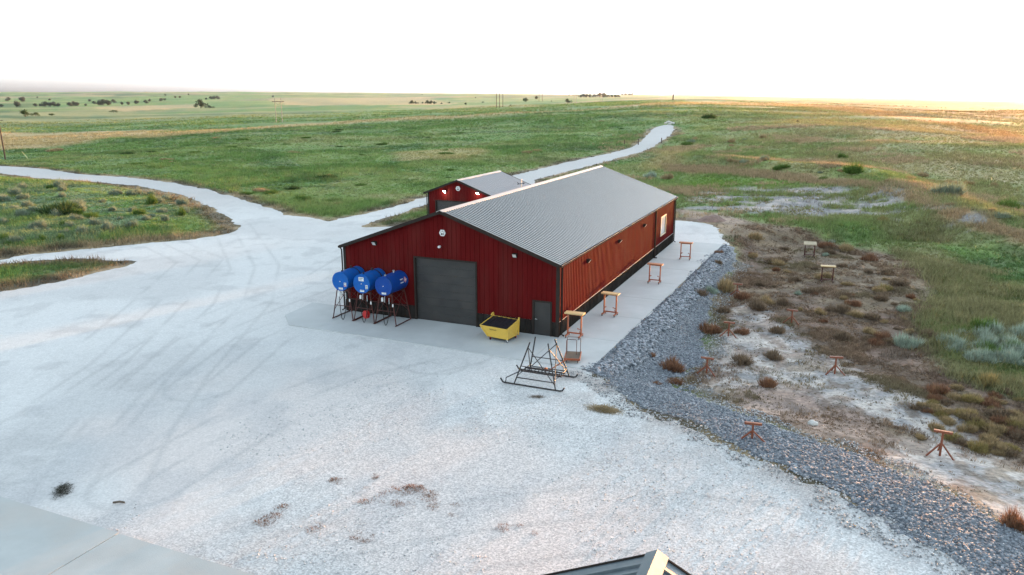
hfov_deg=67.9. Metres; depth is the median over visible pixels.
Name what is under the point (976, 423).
shrub
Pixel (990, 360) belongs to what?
sagebrush
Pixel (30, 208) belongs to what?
sagebrush
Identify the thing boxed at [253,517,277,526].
dry weed
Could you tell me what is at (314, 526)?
dry weed
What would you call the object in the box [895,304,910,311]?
bush
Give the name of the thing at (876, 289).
scrub bush
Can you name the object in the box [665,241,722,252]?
concrete apron
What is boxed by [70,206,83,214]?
sagebrush
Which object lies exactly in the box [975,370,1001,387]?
bush
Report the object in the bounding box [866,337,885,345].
scrub bush
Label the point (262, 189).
meadow bush
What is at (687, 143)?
hillside bush
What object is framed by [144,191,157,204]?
sagebrush
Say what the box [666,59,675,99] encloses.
radio mast
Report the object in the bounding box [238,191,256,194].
meadow bush
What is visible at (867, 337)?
scrub bush
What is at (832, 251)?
scrub bush
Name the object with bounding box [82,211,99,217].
sagebrush
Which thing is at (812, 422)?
boulder
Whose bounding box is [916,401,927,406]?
shrub
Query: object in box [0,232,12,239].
sagebrush
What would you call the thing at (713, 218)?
dirt pile
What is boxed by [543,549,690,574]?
metal outbuilding
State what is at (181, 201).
sagebrush
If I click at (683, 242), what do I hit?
rolling stand
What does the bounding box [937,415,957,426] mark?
shrub
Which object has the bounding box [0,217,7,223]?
sagebrush
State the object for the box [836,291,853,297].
scrub bush
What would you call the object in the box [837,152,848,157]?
hillside bush
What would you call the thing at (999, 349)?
sagebrush
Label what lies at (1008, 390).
shrub
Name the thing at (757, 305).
bush
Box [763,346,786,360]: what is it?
bush
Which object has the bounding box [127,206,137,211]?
sagebrush
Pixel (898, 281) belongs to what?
scrub bush
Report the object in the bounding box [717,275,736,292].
bush
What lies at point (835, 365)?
pipe stand
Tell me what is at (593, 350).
concrete apron
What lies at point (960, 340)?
sagebrush
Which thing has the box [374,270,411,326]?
fuel tank
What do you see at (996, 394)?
shrub
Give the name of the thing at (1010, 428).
shrub
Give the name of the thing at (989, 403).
shrub
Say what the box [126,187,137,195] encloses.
sagebrush
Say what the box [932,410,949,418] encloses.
shrub
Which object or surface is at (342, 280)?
fuel tank
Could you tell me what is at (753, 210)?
slope grass
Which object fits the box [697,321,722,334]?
bush
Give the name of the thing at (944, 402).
shrub
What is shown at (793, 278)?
scrub bush
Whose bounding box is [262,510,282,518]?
dry weed
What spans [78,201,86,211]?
sagebrush
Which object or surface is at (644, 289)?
concrete apron
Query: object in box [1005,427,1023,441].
shrub
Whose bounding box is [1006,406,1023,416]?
shrub
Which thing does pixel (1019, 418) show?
shrub
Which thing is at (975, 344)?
sagebrush
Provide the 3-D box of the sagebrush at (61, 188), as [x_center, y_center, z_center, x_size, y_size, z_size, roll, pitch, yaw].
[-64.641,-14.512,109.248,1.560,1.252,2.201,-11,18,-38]
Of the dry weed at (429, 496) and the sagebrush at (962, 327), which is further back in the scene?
the sagebrush at (962, 327)
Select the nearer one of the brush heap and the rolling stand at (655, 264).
the brush heap
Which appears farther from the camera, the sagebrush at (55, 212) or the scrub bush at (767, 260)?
the sagebrush at (55, 212)
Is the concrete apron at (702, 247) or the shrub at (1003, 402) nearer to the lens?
the shrub at (1003, 402)
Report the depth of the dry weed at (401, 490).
27.00 m
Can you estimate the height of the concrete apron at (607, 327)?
0.425 m
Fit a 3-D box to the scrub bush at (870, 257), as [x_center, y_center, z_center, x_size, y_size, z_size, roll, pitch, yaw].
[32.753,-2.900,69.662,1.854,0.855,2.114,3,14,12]
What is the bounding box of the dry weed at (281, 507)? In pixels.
[273,503,288,514]
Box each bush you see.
[30,199,83,215]
[45,147,62,151]
[119,151,134,154]
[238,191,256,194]
[252,187,271,191]
[262,189,277,193]
[281,184,300,189]
[292,194,314,199]
[315,174,338,177]
[643,170,656,177]
[658,355,685,372]
[662,173,674,178]
[668,377,683,384]
[681,140,693,144]
[694,288,709,296]
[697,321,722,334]
[701,113,716,118]
[705,285,718,293]
[714,305,731,313]
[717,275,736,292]
[730,351,755,365]
[733,290,749,299]
[733,326,750,334]
[744,296,768,310]
[745,252,757,257]
[748,231,765,239]
[754,279,767,285]
[758,377,779,387]
[759,294,775,304]
[763,256,783,263]
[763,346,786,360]
[766,324,786,333]
[767,258,787,264]
[771,267,780,270]
[772,164,783,170]
[773,297,790,305]
[776,255,788,261]
[778,163,791,167]
[786,276,802,280]
[800,286,819,292]
[814,272,830,278]
[814,306,826,314]
[815,285,826,291]
[817,240,835,247]
[821,248,835,253]
[822,244,836,249]
[824,306,836,311]
[832,327,854,341]
[833,302,852,313]
[836,263,847,266]
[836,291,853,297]
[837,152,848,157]
[837,242,856,251]
[839,281,852,285]
[839,295,848,299]
[842,159,865,173]
[844,297,862,306]
[846,309,864,317]
[860,252,878,260]
[860,333,876,340]
[862,326,880,335]
[863,269,873,273]
[863,312,881,320]
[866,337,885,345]
[871,293,889,300]
[872,285,886,291]
[874,330,891,338]
[876,214,889,221]
[879,267,894,274]
[879,283,894,290]
[881,337,894,344]
[888,278,911,285]
[891,330,924,349]
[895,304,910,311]
[903,328,913,333]
[905,293,916,298]
[916,171,928,176]
[918,327,937,337]
[929,178,968,194]
[944,178,960,183]
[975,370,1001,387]
[993,211,1012,217]
[994,195,1022,208]
[998,503,1023,532]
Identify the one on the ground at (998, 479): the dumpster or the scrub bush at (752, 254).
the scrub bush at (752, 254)
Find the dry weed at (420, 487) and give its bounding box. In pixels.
[413,486,428,492]
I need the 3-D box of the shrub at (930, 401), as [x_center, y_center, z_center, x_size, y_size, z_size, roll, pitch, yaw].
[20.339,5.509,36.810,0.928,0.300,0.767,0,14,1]
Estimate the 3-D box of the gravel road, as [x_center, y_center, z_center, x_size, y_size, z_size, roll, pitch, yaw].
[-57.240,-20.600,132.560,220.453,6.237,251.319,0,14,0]
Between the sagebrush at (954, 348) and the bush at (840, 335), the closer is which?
the sagebrush at (954, 348)
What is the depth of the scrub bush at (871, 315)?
51.52 m
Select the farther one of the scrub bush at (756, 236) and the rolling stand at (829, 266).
the scrub bush at (756, 236)
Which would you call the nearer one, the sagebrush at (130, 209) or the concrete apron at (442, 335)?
the concrete apron at (442, 335)
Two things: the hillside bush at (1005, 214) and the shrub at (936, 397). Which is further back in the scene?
the hillside bush at (1005, 214)
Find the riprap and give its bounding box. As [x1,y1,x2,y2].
[595,244,733,377]
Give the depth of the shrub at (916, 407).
36.28 m
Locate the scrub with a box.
[679,222,1023,508]
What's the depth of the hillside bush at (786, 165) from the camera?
125.59 m
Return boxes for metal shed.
[423,170,530,214]
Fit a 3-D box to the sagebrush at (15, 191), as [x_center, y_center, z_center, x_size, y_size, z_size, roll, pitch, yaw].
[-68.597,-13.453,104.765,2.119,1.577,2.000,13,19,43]
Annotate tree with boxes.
[13,100,20,106]
[19,109,29,116]
[98,99,106,104]
[193,99,207,107]
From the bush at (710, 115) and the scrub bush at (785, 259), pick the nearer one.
the scrub bush at (785, 259)
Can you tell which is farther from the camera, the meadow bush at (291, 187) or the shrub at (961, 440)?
the meadow bush at (291, 187)
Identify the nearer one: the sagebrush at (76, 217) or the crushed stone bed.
the crushed stone bed
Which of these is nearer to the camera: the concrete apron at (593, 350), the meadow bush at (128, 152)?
the concrete apron at (593, 350)
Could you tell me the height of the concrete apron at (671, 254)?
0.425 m
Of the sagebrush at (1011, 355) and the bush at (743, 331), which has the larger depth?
the bush at (743, 331)
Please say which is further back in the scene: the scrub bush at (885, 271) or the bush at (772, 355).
the scrub bush at (885, 271)
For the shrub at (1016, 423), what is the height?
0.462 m
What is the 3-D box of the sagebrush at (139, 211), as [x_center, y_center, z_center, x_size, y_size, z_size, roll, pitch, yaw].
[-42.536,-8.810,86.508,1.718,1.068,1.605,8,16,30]
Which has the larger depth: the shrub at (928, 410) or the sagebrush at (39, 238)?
the sagebrush at (39, 238)
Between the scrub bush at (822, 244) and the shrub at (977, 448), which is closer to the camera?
the shrub at (977, 448)
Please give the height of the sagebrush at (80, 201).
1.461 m
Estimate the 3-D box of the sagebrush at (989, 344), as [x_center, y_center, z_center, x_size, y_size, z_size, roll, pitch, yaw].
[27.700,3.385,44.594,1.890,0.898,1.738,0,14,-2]
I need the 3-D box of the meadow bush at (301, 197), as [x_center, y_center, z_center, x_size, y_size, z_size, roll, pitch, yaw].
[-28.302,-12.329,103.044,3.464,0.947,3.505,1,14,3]
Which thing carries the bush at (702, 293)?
on the ground at (998, 479)
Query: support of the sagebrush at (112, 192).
on the ground at (998, 479)
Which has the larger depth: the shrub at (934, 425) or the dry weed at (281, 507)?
the shrub at (934, 425)
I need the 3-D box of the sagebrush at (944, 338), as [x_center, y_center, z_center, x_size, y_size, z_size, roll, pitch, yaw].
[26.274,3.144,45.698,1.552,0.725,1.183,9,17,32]
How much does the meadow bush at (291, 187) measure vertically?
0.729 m
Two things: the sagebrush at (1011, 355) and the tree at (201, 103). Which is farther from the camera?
the tree at (201, 103)
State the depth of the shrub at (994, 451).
31.81 m
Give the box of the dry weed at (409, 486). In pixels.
[403,484,418,493]
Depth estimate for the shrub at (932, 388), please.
38.17 m
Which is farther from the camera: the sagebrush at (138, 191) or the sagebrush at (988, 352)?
the sagebrush at (138, 191)
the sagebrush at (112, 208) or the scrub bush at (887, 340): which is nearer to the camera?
the scrub bush at (887, 340)
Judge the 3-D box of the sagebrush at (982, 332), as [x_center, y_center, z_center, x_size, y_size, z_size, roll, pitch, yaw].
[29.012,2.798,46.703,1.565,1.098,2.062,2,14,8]
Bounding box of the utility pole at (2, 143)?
[0,120,5,158]
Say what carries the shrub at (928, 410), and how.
on the ground at (998, 479)
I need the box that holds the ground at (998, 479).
[0,91,1023,534]
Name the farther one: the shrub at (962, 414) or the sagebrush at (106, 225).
the sagebrush at (106, 225)
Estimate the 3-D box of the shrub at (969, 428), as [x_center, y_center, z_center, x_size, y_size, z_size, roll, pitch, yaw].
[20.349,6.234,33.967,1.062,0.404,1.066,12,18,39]
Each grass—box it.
[0,100,1023,144]
[0,114,1023,407]
[592,124,1023,399]
[670,182,945,234]
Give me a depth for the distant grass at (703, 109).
376.32 m
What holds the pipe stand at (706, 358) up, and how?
on the ground at (998, 479)
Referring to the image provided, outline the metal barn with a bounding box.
[338,165,677,336]
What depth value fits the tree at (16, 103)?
1967.55 m
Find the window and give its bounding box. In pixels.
[660,214,666,236]
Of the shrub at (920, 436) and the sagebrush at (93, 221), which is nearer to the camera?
the shrub at (920, 436)
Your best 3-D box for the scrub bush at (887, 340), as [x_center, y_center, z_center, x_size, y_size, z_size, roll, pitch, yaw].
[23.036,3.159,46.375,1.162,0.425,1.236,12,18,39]
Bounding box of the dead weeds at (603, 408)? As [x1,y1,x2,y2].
[583,402,624,415]
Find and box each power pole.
[272,98,283,121]
[496,86,501,107]
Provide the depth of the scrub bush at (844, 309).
52.87 m
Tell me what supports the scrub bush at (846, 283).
on the ground at (998, 479)
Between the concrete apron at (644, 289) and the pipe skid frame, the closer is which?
the pipe skid frame
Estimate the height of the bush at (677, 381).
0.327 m
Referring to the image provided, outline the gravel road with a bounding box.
[0,125,973,574]
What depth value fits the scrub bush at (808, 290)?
57.84 m
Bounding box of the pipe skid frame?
[500,337,577,391]
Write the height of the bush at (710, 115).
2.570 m
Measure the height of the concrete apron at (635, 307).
0.425 m
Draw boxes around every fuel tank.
[332,266,368,320]
[353,268,389,323]
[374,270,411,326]
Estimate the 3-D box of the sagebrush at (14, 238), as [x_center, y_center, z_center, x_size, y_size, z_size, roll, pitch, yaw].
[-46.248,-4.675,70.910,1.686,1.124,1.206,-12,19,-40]
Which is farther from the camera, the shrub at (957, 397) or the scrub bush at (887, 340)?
the scrub bush at (887, 340)
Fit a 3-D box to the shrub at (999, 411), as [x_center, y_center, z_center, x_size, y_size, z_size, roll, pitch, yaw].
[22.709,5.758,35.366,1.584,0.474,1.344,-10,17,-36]
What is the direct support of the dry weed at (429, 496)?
on the gravel road
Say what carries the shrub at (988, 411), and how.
on the ground at (998, 479)
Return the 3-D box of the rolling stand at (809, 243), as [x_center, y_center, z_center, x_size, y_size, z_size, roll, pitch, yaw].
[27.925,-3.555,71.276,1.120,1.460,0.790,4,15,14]
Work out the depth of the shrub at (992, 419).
34.59 m
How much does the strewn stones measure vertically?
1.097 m
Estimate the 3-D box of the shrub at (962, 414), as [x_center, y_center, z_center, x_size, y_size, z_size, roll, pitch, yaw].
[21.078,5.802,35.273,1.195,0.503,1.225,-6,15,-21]
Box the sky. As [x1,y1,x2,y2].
[0,0,1023,97]
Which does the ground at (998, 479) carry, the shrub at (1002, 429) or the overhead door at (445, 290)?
the shrub at (1002, 429)
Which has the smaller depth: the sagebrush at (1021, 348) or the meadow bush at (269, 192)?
the sagebrush at (1021, 348)
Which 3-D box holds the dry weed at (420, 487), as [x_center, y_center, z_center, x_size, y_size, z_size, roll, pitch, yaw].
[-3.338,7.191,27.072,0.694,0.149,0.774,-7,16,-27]
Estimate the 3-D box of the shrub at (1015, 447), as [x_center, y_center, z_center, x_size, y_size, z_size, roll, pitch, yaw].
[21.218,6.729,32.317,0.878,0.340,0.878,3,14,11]
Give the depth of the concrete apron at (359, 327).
46.35 m
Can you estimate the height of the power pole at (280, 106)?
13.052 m
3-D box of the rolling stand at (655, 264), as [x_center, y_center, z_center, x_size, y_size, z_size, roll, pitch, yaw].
[10.649,-1.055,56.704,1.120,1.480,0.790,6,15,22]
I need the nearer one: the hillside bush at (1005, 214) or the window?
the window
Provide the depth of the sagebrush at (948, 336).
46.05 m
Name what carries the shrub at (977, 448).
on the ground at (998, 479)
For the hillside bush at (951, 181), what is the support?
on the ground at (998, 479)
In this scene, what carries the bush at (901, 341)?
on the ground at (998, 479)
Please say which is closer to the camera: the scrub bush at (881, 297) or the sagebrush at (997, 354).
the sagebrush at (997, 354)
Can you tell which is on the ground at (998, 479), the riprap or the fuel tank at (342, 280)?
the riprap
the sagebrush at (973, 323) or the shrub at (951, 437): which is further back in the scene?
the sagebrush at (973, 323)
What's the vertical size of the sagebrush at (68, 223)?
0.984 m
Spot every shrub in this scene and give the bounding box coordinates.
[906,402,927,411]
[914,433,926,440]
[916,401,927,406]
[921,407,933,413]
[922,383,952,395]
[923,392,946,400]
[924,399,939,403]
[926,402,948,412]
[928,419,945,432]
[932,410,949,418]
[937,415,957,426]
[939,406,955,414]
[940,398,954,406]
[940,430,964,442]
[946,393,966,401]
[949,383,964,390]
[952,407,977,417]
[953,436,973,446]
[956,408,974,419]
[956,422,979,432]
[960,391,984,403]
[960,415,991,429]
[965,392,985,403]
[966,413,989,423]
[967,438,992,454]
[973,438,994,448]
[978,432,1000,443]
[980,398,1003,408]
[980,421,997,431]
[982,406,1016,416]
[985,396,1002,403]
[985,406,1009,417]
[987,430,1002,436]
[988,390,1004,398]
[988,414,1011,424]
[989,421,1008,433]
[991,396,1006,404]
[991,449,1007,456]
[993,438,1012,451]
[997,447,1021,457]
[998,387,1014,395]
[999,419,1023,429]
[1002,420,1023,430]
[1005,414,1023,423]
[1005,425,1023,439]
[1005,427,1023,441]
[1005,442,1023,451]
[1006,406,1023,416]
[1010,395,1023,401]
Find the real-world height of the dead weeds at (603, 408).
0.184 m
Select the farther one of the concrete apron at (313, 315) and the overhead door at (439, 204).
the overhead door at (439, 204)
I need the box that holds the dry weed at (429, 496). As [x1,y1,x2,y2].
[420,490,437,501]
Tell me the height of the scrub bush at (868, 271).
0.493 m
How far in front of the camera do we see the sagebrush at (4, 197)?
100.44 m
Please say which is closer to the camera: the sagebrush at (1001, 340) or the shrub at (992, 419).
the shrub at (992, 419)
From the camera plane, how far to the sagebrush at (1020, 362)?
42.21 m
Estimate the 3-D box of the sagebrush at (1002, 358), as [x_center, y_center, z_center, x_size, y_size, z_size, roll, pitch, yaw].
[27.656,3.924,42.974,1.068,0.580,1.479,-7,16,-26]
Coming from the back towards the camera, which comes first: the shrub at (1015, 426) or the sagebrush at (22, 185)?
the sagebrush at (22, 185)
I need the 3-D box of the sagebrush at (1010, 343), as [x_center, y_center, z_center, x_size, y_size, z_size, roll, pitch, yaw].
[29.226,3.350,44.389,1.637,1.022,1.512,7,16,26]
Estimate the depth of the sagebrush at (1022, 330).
47.10 m
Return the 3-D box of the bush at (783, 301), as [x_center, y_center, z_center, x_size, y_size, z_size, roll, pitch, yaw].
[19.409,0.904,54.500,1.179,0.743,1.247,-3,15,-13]
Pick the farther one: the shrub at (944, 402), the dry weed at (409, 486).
the shrub at (944, 402)
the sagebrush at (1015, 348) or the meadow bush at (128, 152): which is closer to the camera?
the sagebrush at (1015, 348)
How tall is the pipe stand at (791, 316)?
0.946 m
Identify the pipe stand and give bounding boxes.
[696,356,715,376]
[719,321,736,337]
[729,283,741,295]
[741,421,764,441]
[782,309,798,324]
[825,356,845,375]
[926,429,954,460]
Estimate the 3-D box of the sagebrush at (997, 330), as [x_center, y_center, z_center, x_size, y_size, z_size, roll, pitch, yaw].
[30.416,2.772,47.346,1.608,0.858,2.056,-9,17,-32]
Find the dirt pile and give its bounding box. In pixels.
[696,215,726,221]
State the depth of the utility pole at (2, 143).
185.36 m
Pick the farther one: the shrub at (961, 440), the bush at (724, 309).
the bush at (724, 309)
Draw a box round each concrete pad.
[0,497,117,574]
[50,533,252,574]
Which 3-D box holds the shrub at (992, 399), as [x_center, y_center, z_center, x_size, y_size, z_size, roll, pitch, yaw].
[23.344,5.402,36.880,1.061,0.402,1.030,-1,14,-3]
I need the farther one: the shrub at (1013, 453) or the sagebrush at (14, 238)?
the sagebrush at (14, 238)
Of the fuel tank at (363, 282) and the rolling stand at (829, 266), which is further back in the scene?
the rolling stand at (829, 266)
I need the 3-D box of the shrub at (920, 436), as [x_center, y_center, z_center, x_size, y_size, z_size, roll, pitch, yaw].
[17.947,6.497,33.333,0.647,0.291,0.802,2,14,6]
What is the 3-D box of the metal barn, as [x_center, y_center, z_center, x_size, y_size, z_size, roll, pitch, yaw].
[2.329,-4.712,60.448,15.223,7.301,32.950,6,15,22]
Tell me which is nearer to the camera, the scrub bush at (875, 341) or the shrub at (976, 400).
the shrub at (976, 400)
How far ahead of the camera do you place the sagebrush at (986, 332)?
46.75 m
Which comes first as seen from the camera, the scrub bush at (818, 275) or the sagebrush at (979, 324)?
the sagebrush at (979, 324)
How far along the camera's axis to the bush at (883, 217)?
83.78 m
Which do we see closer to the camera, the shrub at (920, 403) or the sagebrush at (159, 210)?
the shrub at (920, 403)
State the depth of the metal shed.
79.26 m
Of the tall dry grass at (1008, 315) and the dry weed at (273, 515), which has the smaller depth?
the dry weed at (273, 515)
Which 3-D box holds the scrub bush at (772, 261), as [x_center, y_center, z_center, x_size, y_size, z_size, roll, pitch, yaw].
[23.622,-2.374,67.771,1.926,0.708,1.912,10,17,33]
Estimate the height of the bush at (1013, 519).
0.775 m
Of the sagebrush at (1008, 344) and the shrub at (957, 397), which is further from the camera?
the sagebrush at (1008, 344)
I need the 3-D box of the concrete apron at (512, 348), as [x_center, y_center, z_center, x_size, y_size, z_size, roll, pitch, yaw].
[-0.227,3.374,43.023,4.388,0.425,4.370,6,15,22]
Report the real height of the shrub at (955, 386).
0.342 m
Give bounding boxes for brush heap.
[49,481,74,499]
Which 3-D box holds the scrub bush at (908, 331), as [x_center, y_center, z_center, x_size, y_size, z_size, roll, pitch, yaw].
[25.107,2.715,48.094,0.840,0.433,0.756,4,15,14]
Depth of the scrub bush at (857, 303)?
54.67 m
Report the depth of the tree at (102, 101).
2203.11 m
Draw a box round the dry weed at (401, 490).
[392,486,408,497]
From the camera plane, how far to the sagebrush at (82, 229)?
75.25 m
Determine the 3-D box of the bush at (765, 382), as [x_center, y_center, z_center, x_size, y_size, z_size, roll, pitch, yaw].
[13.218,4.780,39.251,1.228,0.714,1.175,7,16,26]
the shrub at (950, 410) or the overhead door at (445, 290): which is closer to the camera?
the shrub at (950, 410)
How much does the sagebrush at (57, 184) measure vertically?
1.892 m
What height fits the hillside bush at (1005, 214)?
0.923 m
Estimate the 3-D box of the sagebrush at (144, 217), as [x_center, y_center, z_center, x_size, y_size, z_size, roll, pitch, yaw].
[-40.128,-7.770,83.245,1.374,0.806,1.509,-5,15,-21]
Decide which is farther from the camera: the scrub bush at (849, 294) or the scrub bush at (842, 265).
the scrub bush at (842, 265)
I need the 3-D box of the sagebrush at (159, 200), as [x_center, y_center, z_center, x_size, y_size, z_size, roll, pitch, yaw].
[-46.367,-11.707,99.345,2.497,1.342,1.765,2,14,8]
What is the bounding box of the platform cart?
[564,336,581,362]
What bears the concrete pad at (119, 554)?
on the pad base
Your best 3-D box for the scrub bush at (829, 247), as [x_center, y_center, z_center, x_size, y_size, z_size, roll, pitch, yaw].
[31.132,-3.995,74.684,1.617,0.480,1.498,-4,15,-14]
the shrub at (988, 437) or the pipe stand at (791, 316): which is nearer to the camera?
the shrub at (988, 437)
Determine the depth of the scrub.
46.94 m
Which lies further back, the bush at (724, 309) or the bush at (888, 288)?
the bush at (888, 288)
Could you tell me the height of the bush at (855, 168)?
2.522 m
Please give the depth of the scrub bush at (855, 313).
52.02 m
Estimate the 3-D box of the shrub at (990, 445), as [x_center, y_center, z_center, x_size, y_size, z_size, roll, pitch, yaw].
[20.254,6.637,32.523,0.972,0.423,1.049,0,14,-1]
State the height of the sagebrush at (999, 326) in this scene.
1.251 m
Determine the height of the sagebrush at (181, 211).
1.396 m
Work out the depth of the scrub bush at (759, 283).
60.24 m
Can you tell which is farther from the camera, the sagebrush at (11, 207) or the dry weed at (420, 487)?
the sagebrush at (11, 207)
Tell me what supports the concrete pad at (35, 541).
on the pad base
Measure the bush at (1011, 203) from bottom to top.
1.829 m
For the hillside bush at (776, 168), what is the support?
on the ground at (998, 479)
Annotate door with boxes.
[413,256,477,326]
[435,200,466,211]
[532,300,551,336]
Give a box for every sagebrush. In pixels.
[0,194,9,200]
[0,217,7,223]
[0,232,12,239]
[6,234,25,243]
[7,187,21,195]
[8,204,19,209]
[14,207,29,216]
[15,193,31,198]
[16,182,27,188]
[19,200,33,207]
[26,206,37,211]
[27,217,48,229]
[35,234,47,242]
[48,208,61,216]
[53,176,65,186]
[56,233,65,239]
[57,191,65,196]
[58,182,66,190]
[64,220,75,226]
[68,197,85,205]
[68,211,83,220]
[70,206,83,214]
[74,223,89,233]
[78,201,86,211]
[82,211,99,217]
[88,216,102,224]
[100,220,115,229]
[107,206,116,210]
[108,189,120,194]
[124,219,138,227]
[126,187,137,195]
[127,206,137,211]
[132,186,140,194]
[132,207,145,214]
[140,214,151,219]
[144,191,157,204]
[155,194,165,202]
[155,207,168,212]
[160,193,171,199]
[160,213,169,220]
[172,206,185,215]
[174,196,188,204]
[935,335,954,343]
[936,331,959,340]
[944,343,966,352]
[945,336,969,352]
[950,323,976,332]
[950,338,966,350]
[963,346,986,362]
[967,340,986,347]
[968,316,985,326]
[969,326,994,338]
[969,327,995,334]
[971,315,1001,330]
[971,338,997,350]
[976,319,1006,332]
[977,331,999,346]
[978,345,1007,356]
[980,352,1001,364]
[981,347,995,358]
[987,325,1009,335]
[988,349,1003,357]
[993,355,1013,363]
[994,332,1021,343]
[994,346,1021,363]
[998,340,1019,350]
[999,339,1023,357]
[999,340,1022,350]
[1004,322,1023,336]
[1016,358,1023,365]
[1017,344,1023,354]
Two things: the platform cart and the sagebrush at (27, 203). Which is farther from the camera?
the sagebrush at (27, 203)
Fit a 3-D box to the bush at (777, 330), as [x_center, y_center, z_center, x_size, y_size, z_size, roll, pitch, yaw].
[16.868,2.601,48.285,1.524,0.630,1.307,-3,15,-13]
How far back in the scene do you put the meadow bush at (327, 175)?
130.23 m
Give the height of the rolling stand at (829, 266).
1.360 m
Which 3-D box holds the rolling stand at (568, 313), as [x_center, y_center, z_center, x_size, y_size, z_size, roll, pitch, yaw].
[3.604,2.159,43.933,1.120,1.480,0.790,6,15,21]
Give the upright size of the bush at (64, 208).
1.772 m
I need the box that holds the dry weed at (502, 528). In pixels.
[492,523,509,533]
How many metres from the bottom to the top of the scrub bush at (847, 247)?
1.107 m
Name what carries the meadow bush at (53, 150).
on the ground at (998, 479)
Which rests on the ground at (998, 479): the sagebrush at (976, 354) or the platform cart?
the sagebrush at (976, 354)
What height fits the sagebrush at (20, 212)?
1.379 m
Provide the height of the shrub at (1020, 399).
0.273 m
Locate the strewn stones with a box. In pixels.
[556,261,1023,574]
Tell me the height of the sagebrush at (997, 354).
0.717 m
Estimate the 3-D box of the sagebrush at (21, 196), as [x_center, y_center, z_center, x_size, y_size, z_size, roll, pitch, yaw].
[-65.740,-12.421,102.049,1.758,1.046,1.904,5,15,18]
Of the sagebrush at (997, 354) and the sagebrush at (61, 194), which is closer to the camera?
the sagebrush at (997, 354)
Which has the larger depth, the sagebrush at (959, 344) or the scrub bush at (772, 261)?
the scrub bush at (772, 261)
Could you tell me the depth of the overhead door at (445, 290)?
46.54 m
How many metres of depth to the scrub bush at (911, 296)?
56.91 m
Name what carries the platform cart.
on the concrete apron at (593, 350)
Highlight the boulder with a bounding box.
[808,420,817,425]
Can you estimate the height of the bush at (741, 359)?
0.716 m
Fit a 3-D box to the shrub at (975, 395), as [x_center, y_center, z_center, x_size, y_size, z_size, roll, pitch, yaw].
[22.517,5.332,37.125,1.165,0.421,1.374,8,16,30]
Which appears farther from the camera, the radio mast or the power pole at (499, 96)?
the radio mast
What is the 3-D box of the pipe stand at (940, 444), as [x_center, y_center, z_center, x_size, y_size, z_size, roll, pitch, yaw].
[17.726,6.382,31.377,1.075,1.144,0.850,7,16,26]
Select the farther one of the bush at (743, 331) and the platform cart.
the bush at (743, 331)
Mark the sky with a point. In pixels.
(793, 48)
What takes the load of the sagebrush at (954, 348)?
on the ground at (998, 479)
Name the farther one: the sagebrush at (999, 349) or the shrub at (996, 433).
the sagebrush at (999, 349)
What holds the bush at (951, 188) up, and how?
on the ground at (998, 479)
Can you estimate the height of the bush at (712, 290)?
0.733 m
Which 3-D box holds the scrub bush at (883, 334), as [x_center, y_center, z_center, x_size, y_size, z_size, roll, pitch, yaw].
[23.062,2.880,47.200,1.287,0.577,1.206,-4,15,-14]
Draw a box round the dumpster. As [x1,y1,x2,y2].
[480,312,519,342]
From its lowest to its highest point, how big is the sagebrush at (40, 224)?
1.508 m
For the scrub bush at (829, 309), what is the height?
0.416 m
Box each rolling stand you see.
[564,310,584,339]
[601,291,619,316]
[647,262,662,283]
[679,241,692,259]
[804,241,816,257]
[820,265,835,282]
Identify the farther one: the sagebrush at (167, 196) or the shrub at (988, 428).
the sagebrush at (167, 196)
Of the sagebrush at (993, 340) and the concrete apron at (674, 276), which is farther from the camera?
the concrete apron at (674, 276)
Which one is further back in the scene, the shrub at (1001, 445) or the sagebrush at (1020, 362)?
the sagebrush at (1020, 362)
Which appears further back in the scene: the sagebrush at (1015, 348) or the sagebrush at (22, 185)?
the sagebrush at (22, 185)
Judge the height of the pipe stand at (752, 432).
0.748 m
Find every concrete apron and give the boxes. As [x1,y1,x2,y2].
[285,302,353,328]
[315,311,412,338]
[377,319,483,349]
[456,332,557,360]
[530,335,617,369]
[563,313,642,341]
[588,295,662,318]
[613,280,679,300]
[628,266,693,284]
[645,258,702,270]
[655,249,712,261]
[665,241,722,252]
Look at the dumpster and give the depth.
43.44 m
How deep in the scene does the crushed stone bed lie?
28.15 m
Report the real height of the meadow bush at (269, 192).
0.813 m
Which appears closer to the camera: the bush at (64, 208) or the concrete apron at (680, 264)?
the concrete apron at (680, 264)
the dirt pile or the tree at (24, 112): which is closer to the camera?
the dirt pile
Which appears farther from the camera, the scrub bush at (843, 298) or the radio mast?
the radio mast
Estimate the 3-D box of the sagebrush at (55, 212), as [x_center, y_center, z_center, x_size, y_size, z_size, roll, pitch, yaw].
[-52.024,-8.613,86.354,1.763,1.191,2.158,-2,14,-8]
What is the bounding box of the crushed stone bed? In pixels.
[582,245,1023,574]
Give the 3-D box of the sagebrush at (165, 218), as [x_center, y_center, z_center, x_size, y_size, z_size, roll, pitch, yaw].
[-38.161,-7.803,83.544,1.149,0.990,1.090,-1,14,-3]
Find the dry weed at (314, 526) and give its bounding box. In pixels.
[304,521,322,534]
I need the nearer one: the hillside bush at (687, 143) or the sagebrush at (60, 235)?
the sagebrush at (60, 235)
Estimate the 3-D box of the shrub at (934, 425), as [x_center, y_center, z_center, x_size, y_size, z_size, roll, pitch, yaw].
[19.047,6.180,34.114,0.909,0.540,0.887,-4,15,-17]
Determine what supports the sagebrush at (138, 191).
on the ground at (998, 479)
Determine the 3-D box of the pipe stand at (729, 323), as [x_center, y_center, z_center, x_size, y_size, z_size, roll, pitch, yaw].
[13.558,2.565,47.505,1.072,0.976,0.848,5,15,19]

